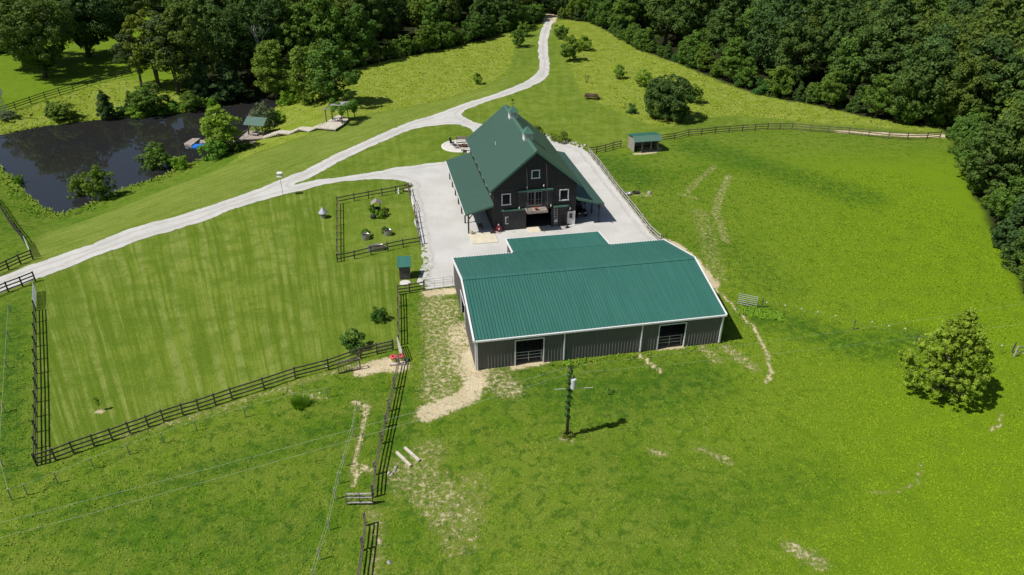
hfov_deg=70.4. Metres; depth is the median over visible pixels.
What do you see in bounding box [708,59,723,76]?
edge bush
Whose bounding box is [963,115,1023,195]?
tree
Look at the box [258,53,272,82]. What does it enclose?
forest tree
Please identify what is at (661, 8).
forest tree
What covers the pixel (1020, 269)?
edge bush
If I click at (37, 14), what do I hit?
oak tree
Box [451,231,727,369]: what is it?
arena shed
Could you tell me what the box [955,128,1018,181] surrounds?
forest tree
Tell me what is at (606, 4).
edge bush
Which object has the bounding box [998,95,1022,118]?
forest tree
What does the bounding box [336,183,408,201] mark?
board fence
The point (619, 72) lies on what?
meadow tree
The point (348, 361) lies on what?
hay rack
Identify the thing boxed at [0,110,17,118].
shore shrub
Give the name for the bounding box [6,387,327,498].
wire fence
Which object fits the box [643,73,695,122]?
round tree
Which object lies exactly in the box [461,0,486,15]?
forest tree
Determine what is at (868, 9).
forest tree
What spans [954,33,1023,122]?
forest tree
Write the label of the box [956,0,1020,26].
forest tree
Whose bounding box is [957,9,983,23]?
forest tree
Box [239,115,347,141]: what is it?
pond deck
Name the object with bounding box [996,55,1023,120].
forest tree
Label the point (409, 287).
board fence
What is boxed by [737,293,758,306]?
tube gate
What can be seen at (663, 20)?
forest tree
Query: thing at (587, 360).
wall weeds
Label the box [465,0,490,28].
forest tree
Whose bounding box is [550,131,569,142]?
yard bush
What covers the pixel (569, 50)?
meadow tree
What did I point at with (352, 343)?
fig bush
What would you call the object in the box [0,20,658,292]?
gravel drive
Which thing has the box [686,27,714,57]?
forest tree
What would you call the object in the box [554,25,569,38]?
meadow tree
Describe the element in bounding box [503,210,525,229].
sliding door
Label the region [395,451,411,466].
lying post
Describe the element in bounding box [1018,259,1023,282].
edge bush
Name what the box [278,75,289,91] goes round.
edge bush
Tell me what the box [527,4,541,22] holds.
edge bush
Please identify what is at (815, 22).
forest tree
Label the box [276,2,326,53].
forest tree
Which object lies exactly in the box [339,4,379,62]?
forest tree
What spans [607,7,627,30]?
edge bush
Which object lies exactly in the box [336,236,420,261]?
board fence
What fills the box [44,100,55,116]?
shore shrub
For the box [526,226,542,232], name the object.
entry ramp
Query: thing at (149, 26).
slender tree
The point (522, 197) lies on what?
sliding door
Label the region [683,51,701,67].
edge bush
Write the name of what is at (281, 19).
forest tree
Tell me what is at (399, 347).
tube gate
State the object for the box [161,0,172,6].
forest tree
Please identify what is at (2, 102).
garden windmill
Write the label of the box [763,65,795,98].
edge bush
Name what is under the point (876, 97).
edge bush
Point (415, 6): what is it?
forest tree
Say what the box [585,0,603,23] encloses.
edge bush
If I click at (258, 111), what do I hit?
shore bush
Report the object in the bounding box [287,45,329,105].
shore tree
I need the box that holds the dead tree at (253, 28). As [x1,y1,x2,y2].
[249,23,270,44]
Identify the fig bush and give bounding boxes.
[338,328,365,353]
[370,306,387,321]
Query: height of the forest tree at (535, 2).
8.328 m
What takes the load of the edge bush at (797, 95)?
on the ground at (216, 304)
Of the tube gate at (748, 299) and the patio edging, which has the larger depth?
the patio edging
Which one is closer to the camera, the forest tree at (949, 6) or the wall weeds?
the wall weeds
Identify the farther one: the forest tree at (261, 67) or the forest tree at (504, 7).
the forest tree at (504, 7)
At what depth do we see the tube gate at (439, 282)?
81.24 m
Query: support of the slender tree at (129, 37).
on the ground at (216, 304)
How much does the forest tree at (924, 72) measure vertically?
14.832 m
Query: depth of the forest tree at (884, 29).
143.03 m
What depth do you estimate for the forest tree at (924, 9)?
148.31 m
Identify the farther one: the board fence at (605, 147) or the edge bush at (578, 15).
the edge bush at (578, 15)
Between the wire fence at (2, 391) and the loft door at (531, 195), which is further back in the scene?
the loft door at (531, 195)
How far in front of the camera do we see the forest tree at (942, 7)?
163.11 m
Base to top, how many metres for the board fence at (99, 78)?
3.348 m
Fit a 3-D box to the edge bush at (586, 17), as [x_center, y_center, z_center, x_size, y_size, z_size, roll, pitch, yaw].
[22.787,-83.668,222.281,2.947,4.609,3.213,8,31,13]
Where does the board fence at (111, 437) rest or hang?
on the ground at (216, 304)
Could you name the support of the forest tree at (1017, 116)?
on the ground at (216, 304)
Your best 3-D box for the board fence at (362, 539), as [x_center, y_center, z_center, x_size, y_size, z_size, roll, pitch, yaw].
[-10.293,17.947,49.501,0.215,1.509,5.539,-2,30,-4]
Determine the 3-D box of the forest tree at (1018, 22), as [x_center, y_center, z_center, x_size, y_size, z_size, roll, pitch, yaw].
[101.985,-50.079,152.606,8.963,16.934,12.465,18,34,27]
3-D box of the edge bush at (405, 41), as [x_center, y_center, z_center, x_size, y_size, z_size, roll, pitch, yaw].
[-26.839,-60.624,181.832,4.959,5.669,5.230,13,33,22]
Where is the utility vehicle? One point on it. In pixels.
(579, 210)
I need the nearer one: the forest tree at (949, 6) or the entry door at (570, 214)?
the entry door at (570, 214)
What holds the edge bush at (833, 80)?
on the ground at (216, 304)
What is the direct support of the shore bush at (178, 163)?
on the ground at (216, 304)
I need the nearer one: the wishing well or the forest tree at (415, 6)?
the wishing well
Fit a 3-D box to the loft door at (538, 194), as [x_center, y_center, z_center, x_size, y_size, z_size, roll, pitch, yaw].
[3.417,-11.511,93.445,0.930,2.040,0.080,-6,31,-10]
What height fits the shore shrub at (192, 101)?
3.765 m
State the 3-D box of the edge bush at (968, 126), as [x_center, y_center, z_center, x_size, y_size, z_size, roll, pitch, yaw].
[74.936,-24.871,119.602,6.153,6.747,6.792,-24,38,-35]
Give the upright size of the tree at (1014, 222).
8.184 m
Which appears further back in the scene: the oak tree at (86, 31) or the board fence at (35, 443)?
the oak tree at (86, 31)
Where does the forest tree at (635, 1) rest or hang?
on the ground at (216, 304)
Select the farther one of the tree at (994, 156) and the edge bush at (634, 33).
the edge bush at (634, 33)
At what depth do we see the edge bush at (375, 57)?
174.96 m
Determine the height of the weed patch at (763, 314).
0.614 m
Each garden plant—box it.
[368,205,374,212]
[375,210,384,218]
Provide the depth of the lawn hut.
82.94 m
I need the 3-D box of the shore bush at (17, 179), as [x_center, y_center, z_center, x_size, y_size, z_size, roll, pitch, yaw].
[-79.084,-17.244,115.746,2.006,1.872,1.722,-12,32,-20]
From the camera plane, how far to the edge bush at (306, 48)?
162.20 m
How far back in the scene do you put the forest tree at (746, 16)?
168.24 m
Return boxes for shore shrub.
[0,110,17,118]
[43,101,77,121]
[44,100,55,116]
[115,105,129,116]
[123,106,154,118]
[127,81,170,115]
[157,100,186,114]
[178,90,203,111]
[202,97,218,107]
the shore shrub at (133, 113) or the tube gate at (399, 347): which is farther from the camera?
the shore shrub at (133, 113)
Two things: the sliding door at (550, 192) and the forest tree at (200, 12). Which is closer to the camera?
the sliding door at (550, 192)
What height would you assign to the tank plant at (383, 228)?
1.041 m
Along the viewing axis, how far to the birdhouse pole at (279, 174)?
102.84 m
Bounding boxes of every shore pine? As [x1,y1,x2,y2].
[95,90,117,119]
[123,90,131,108]
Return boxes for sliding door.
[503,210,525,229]
[518,192,527,206]
[542,190,552,204]
[551,207,567,225]
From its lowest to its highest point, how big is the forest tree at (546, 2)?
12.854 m
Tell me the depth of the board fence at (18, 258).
85.65 m
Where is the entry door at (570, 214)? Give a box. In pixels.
[568,212,573,224]
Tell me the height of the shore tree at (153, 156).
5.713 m
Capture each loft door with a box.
[528,192,534,205]
[535,191,541,205]
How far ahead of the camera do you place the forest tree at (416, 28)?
201.93 m
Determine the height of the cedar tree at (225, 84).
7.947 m
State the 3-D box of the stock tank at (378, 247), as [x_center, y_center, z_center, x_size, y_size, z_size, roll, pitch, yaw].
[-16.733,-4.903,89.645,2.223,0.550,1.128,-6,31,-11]
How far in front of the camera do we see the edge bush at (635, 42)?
189.11 m
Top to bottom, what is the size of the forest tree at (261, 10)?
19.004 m
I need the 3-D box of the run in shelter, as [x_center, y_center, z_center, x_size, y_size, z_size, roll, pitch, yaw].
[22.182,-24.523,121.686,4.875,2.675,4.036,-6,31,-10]
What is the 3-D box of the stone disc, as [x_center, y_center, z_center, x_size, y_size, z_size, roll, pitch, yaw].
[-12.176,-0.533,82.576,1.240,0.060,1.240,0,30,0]
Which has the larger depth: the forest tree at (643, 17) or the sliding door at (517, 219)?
the forest tree at (643, 17)
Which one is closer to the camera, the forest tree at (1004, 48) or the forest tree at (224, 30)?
the forest tree at (1004, 48)
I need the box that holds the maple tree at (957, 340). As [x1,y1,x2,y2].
[896,307,995,403]
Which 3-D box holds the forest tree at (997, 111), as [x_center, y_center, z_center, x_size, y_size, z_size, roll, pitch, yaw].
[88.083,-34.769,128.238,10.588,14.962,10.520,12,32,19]
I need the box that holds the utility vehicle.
[575,199,587,217]
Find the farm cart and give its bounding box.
[584,93,602,99]
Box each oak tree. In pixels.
[0,0,44,65]
[0,0,78,77]
[27,0,130,56]
[84,0,148,45]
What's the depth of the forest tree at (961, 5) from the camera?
166.49 m
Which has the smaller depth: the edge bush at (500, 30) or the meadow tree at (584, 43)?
the meadow tree at (584, 43)
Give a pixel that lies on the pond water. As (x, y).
(46, 162)
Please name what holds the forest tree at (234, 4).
on the ground at (216, 304)
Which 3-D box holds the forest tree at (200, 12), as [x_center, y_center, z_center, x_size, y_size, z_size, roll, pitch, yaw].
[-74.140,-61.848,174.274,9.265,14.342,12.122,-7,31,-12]
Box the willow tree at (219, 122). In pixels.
[199,104,242,151]
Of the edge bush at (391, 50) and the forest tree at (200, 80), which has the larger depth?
the edge bush at (391, 50)
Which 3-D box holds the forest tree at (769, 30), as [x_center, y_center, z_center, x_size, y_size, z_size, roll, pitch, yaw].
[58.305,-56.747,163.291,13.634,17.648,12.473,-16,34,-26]
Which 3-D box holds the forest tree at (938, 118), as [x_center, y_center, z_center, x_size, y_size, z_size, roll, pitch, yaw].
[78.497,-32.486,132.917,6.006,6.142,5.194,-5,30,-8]
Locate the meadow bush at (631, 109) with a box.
[623,103,636,113]
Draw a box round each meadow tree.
[473,72,482,82]
[510,28,527,46]
[517,21,530,33]
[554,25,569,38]
[560,35,581,60]
[577,35,591,49]
[613,64,626,78]
[634,69,652,85]
[689,84,703,102]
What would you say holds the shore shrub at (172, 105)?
on the ground at (216, 304)
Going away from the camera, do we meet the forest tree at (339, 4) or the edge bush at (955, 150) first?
the edge bush at (955, 150)
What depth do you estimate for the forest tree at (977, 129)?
116.15 m
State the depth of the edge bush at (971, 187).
105.49 m
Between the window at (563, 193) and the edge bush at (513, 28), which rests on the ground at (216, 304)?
the edge bush at (513, 28)
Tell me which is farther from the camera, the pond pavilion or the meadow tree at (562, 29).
the meadow tree at (562, 29)
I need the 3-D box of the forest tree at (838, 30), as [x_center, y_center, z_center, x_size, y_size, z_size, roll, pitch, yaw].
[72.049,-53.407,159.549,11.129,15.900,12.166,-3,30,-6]
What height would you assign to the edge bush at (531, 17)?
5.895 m
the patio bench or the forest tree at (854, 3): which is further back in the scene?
the forest tree at (854, 3)
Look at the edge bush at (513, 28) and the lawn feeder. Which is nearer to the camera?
the lawn feeder
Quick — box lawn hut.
[397,256,410,279]
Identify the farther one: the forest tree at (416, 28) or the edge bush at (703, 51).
the forest tree at (416, 28)
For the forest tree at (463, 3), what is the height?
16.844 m
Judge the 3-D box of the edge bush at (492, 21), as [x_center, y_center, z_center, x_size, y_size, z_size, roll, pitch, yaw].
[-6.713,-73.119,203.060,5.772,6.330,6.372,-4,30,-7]
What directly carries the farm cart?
on the ground at (216, 304)
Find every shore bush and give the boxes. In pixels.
[11,174,23,183]
[168,155,187,170]
[195,140,229,160]
[227,138,252,151]
[250,101,277,130]
[263,110,285,124]
[275,90,295,105]
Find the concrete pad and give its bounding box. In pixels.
[469,232,497,243]
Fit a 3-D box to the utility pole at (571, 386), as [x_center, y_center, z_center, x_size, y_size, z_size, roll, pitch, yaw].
[4.918,9.061,58.644,2.928,7.992,1.208,-11,32,-19]
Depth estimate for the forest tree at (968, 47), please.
128.26 m
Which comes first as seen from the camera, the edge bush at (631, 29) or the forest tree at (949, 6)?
the forest tree at (949, 6)
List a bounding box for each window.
[501,193,510,205]
[531,169,539,178]
[559,189,568,200]
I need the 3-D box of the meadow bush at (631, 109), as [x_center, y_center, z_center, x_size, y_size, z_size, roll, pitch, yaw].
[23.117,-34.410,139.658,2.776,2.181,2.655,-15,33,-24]
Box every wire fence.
[0,303,12,499]
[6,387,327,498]
[311,402,357,574]
[761,298,1016,352]
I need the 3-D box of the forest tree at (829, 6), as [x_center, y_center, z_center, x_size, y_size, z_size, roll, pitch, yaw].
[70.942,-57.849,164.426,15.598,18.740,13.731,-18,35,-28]
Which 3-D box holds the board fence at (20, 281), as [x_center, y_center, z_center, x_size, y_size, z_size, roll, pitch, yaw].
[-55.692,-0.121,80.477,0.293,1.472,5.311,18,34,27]
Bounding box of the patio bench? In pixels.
[456,136,466,141]
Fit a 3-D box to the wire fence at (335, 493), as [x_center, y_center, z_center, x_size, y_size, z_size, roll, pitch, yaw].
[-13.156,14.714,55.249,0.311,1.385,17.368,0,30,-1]
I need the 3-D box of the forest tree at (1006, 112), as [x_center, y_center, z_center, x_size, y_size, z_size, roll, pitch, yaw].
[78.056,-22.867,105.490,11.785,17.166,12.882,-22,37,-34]
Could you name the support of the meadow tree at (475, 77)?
on the ground at (216, 304)
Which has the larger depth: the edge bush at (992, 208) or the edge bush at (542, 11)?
the edge bush at (542, 11)
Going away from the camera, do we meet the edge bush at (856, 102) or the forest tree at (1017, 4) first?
the edge bush at (856, 102)
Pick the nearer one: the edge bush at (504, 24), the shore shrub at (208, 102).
the shore shrub at (208, 102)
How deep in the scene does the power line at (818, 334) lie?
62.12 m
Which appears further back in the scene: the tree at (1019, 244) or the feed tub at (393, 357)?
the tree at (1019, 244)
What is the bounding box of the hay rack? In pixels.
[337,358,360,373]
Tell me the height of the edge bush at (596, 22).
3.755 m
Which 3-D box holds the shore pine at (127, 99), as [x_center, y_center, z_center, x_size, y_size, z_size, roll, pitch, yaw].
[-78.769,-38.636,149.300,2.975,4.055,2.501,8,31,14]
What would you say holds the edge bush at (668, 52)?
on the ground at (216, 304)
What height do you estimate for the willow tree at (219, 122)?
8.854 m
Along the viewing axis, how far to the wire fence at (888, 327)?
73.33 m
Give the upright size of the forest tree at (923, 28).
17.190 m
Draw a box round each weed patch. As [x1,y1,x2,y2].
[606,388,614,394]
[738,305,784,322]
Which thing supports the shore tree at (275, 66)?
on the ground at (216, 304)
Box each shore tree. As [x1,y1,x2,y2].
[66,174,87,198]
[80,164,116,200]
[133,141,173,170]
[148,2,216,89]
[250,39,292,98]
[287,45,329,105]
[304,39,362,101]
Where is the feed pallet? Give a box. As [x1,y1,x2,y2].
[389,357,404,365]
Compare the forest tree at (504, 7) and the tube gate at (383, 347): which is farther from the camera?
the forest tree at (504, 7)
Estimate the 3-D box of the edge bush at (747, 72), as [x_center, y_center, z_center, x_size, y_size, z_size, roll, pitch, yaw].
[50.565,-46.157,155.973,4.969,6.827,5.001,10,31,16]
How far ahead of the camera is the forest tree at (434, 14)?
188.72 m
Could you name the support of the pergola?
on the pond deck
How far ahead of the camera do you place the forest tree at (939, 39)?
130.57 m
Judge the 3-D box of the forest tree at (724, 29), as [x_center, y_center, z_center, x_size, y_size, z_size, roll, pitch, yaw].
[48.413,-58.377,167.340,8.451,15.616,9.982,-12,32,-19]
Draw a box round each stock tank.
[361,233,369,240]
[367,244,385,251]
[384,229,391,235]
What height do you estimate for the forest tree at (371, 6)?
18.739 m
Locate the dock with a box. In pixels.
[184,138,255,146]
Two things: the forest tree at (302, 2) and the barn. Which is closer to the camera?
the barn
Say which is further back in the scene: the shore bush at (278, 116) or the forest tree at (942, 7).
the forest tree at (942, 7)
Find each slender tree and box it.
[108,28,154,85]
[119,9,173,87]
[138,10,189,92]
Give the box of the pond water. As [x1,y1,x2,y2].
[0,98,279,213]
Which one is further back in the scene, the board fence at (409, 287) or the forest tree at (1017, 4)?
the forest tree at (1017, 4)
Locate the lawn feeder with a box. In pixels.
[318,207,326,218]
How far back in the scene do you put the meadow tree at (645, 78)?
155.33 m
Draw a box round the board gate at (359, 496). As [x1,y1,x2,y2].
[345,493,373,504]
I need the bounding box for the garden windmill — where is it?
[0,89,8,115]
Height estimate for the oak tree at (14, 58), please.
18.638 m
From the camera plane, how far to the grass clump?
63.26 m
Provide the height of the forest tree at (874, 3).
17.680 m
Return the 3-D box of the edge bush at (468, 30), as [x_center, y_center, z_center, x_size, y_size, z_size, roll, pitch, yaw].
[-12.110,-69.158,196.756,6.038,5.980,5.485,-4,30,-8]
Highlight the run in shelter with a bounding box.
[628,132,662,151]
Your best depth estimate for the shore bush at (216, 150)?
124.31 m
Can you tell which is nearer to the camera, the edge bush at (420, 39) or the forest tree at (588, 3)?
the edge bush at (420, 39)
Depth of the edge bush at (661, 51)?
181.69 m
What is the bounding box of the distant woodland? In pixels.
[145,0,167,9]
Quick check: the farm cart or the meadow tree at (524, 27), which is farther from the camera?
the meadow tree at (524, 27)
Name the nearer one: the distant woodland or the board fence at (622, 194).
the board fence at (622, 194)
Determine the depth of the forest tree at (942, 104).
130.51 m
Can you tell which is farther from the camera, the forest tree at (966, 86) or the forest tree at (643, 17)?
the forest tree at (643, 17)
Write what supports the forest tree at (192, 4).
on the ground at (216, 304)
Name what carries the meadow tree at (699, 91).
on the ground at (216, 304)
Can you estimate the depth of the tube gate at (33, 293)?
78.59 m
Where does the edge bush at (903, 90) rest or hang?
on the ground at (216, 304)
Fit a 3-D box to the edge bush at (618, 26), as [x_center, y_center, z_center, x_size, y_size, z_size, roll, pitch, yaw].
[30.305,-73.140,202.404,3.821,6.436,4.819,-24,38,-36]
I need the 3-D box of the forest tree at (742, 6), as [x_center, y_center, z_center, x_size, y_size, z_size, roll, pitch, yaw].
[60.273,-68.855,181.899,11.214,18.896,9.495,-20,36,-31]
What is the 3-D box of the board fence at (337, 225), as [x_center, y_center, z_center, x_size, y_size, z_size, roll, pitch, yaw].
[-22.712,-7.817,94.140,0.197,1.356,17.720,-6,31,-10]
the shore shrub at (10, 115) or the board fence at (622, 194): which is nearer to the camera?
the board fence at (622, 194)
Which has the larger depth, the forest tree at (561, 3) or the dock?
the forest tree at (561, 3)
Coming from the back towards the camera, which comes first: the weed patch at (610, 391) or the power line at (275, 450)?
the weed patch at (610, 391)
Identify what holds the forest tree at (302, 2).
on the ground at (216, 304)
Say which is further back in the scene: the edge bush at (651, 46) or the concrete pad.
the edge bush at (651, 46)
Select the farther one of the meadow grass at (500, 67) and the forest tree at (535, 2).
the forest tree at (535, 2)
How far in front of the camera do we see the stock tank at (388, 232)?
93.06 m
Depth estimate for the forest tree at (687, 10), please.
178.15 m
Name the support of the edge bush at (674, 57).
on the ground at (216, 304)
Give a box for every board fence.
[0,69,131,110]
[0,204,24,242]
[0,249,33,270]
[0,271,35,292]
[31,300,37,465]
[31,339,393,463]
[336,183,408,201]
[336,197,337,253]
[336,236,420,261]
[357,512,366,574]
[370,354,399,497]
[397,280,424,293]
[397,285,398,338]
[413,204,420,244]
[588,140,621,153]
[588,147,661,239]
[661,123,941,139]
[1013,346,1023,356]
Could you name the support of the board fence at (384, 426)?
on the ground at (216, 304)
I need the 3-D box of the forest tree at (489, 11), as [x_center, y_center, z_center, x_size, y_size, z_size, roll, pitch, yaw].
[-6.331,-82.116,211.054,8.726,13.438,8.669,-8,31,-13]
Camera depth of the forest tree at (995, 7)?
138.61 m
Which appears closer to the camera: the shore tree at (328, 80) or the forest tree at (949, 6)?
the shore tree at (328, 80)
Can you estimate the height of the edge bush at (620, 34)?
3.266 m
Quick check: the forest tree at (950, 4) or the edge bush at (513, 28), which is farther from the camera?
the edge bush at (513, 28)
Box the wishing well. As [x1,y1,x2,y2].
[371,198,381,212]
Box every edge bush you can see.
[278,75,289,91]
[298,46,320,72]
[337,43,354,68]
[346,40,368,66]
[369,48,381,62]
[381,39,401,59]
[395,34,412,55]
[406,39,417,53]
[413,25,431,51]
[415,25,440,51]
[432,21,455,47]
[447,29,458,45]
[456,21,478,42]
[457,36,466,43]
[464,12,487,39]
[479,8,492,38]
[483,15,497,37]
[493,23,502,33]
[498,13,514,32]
[507,11,517,30]
[514,4,528,27]
[524,5,539,23]
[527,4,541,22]
[534,4,545,20]
[557,7,565,17]
[565,0,577,19]
[573,3,583,20]
[581,8,589,21]
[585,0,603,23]
[595,0,613,28]
[595,14,601,25]
[596,2,612,25]
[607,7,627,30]
[611,13,625,36]
[615,30,626,39]
[623,23,636,42]
[630,24,640,46]
[632,28,650,48]
[636,27,660,51]
[645,42,656,52]
[656,46,664,55]
[663,42,672,59]
[670,54,678,61]
[676,36,698,65]
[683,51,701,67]
[694,44,714,71]
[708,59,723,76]
[718,36,749,81]
[732,71,744,87]
[735,57,758,87]
[747,78,770,94]
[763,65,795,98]
[792,81,805,101]
[804,82,822,102]
[820,67,846,106]
[845,85,866,113]
[861,73,896,117]
[883,69,918,119]
[945,115,986,155]
[951,107,993,141]
[951,135,976,153]
[953,145,986,176]
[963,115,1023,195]
[965,165,997,194]
[979,183,1006,209]
[986,190,1013,219]
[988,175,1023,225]
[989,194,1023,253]
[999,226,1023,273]
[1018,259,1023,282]
[1019,267,1023,285]
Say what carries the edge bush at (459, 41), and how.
on the ground at (216, 304)
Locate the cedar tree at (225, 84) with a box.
[203,63,253,101]
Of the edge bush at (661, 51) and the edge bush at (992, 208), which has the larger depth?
the edge bush at (661, 51)
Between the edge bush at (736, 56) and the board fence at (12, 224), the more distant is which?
the edge bush at (736, 56)
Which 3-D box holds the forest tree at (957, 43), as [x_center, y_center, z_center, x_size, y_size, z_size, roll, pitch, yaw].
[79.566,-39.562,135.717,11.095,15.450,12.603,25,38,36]
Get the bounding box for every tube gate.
[32,283,35,306]
[377,340,391,352]
[397,337,402,354]
[424,276,452,288]
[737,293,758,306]
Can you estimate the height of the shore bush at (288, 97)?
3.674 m
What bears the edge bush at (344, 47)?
on the ground at (216, 304)
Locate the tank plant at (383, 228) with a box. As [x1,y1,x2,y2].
[381,226,388,233]
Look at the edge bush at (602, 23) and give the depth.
210.63 m
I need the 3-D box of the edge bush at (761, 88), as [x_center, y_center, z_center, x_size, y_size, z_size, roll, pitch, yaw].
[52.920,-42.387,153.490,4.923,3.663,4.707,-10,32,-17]
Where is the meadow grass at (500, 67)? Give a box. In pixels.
[0,21,924,160]
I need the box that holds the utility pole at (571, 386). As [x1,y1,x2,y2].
[554,359,592,440]
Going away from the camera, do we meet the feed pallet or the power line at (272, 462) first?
the power line at (272, 462)
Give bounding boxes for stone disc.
[400,280,409,284]
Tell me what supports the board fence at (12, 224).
on the ground at (216, 304)
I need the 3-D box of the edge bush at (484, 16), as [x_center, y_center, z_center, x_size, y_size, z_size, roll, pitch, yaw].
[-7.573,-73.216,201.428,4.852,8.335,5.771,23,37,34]
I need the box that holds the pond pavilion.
[243,116,272,136]
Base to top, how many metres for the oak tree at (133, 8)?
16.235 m
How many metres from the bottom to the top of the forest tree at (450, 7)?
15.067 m
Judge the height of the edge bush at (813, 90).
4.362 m
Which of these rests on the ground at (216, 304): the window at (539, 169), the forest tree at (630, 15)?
the forest tree at (630, 15)
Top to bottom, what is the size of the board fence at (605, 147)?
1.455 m
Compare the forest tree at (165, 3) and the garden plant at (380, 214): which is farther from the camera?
the forest tree at (165, 3)
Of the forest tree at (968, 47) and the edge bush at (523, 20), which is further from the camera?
the edge bush at (523, 20)
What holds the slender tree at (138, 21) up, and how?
on the ground at (216, 304)
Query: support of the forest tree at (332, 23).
on the ground at (216, 304)
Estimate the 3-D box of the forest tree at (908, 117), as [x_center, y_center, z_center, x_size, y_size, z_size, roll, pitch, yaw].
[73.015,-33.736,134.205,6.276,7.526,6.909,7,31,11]
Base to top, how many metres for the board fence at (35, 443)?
1.526 m
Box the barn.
[446,99,604,233]
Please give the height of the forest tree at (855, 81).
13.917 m
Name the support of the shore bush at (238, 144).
on the ground at (216, 304)
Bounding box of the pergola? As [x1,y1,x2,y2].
[322,98,357,123]
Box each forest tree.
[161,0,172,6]
[181,0,235,67]
[185,54,214,101]
[187,0,211,56]
[197,3,256,76]
[204,0,249,52]
[225,0,263,53]
[236,0,292,54]
[250,0,281,22]
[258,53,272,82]
[268,0,296,60]
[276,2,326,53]
[299,0,328,37]
[301,0,345,51]
[332,0,375,40]
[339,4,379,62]
[344,0,386,51]
[376,0,403,41]
[384,0,411,38]
[406,0,419,32]
[407,0,447,28]
[421,1,446,38]
[432,0,463,27]
[446,0,467,16]
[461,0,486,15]
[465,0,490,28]
[482,0,501,21]
[489,0,522,23]
[514,0,531,5]
[531,0,541,5]
[538,0,555,12]
[547,0,568,13]
[576,0,599,12]
[611,0,641,27]
[611,0,644,15]
[633,0,664,32]
[644,0,685,45]
[652,4,685,40]
[666,0,717,38]
[671,0,713,36]
[682,0,746,41]
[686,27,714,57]
[705,0,744,65]
[730,0,766,57]
[733,0,770,31]
[742,0,809,74]
[749,0,809,70]
[771,18,826,85]
[776,14,822,65]
[796,0,860,72]
[799,0,812,13]
[808,6,868,73]
[814,56,850,106]
[819,0,865,55]
[827,26,886,94]
[838,0,879,21]
[850,0,922,86]
[850,15,914,94]
[853,0,915,61]
[889,86,925,123]
[890,41,961,123]
[892,0,947,62]
[895,13,962,69]
[898,23,977,117]
[907,51,961,122]
[914,33,961,115]
[923,99,957,125]
[931,35,1001,117]
[935,50,1003,123]
[937,0,949,14]
[937,14,1011,83]
[941,0,978,14]
[946,0,986,18]
[946,5,957,18]
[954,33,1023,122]
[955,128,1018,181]
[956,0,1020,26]
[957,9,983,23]
[960,11,1001,34]
[965,0,1019,46]
[967,122,998,147]
[982,48,1023,126]
[987,102,1023,179]
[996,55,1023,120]
[997,96,1023,160]
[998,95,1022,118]
[1001,7,1023,39]
[1003,0,1023,15]
[1010,25,1023,50]
[1015,3,1023,27]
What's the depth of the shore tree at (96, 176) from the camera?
109.30 m
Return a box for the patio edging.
[441,139,469,152]
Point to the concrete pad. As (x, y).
(482, 238)
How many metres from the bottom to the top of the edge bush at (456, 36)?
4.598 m
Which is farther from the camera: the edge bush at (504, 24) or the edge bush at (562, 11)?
the edge bush at (562, 11)
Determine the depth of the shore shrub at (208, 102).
152.15 m
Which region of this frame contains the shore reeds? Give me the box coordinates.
[0,107,281,219]
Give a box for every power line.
[0,366,569,522]
[0,374,566,537]
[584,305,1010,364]
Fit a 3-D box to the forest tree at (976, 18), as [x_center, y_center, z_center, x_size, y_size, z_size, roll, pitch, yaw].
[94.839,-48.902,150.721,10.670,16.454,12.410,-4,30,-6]
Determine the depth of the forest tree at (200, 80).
152.54 m
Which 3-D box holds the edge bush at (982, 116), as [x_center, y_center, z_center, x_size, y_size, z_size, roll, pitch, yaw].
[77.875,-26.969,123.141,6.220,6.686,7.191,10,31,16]
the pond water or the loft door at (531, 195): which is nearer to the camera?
the loft door at (531, 195)
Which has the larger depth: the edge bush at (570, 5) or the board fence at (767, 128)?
the edge bush at (570, 5)
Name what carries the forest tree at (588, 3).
on the ground at (216, 304)
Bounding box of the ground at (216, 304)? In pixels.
[0,0,1023,574]
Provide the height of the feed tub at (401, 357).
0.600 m
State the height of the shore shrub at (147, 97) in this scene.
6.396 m
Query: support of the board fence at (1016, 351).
on the ground at (216, 304)
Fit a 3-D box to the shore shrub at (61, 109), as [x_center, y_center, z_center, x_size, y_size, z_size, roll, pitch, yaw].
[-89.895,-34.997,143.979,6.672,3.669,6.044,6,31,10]
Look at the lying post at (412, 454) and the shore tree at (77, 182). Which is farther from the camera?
the shore tree at (77, 182)
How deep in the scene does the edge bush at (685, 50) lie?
170.43 m
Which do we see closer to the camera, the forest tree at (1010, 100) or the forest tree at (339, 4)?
the forest tree at (1010, 100)
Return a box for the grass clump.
[289,392,309,409]
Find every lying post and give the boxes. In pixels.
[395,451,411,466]
[404,446,419,461]
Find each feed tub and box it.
[389,354,396,362]
[397,353,404,360]
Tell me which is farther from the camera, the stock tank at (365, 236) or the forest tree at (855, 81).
the forest tree at (855, 81)
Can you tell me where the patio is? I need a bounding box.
[443,141,469,151]
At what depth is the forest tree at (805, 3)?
184.82 m
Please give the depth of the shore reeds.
113.82 m
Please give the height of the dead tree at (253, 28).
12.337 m
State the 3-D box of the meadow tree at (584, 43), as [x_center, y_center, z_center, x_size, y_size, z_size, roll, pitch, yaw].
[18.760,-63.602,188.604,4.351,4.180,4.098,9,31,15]
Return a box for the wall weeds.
[450,295,729,366]
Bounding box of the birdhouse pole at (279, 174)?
[276,172,282,193]

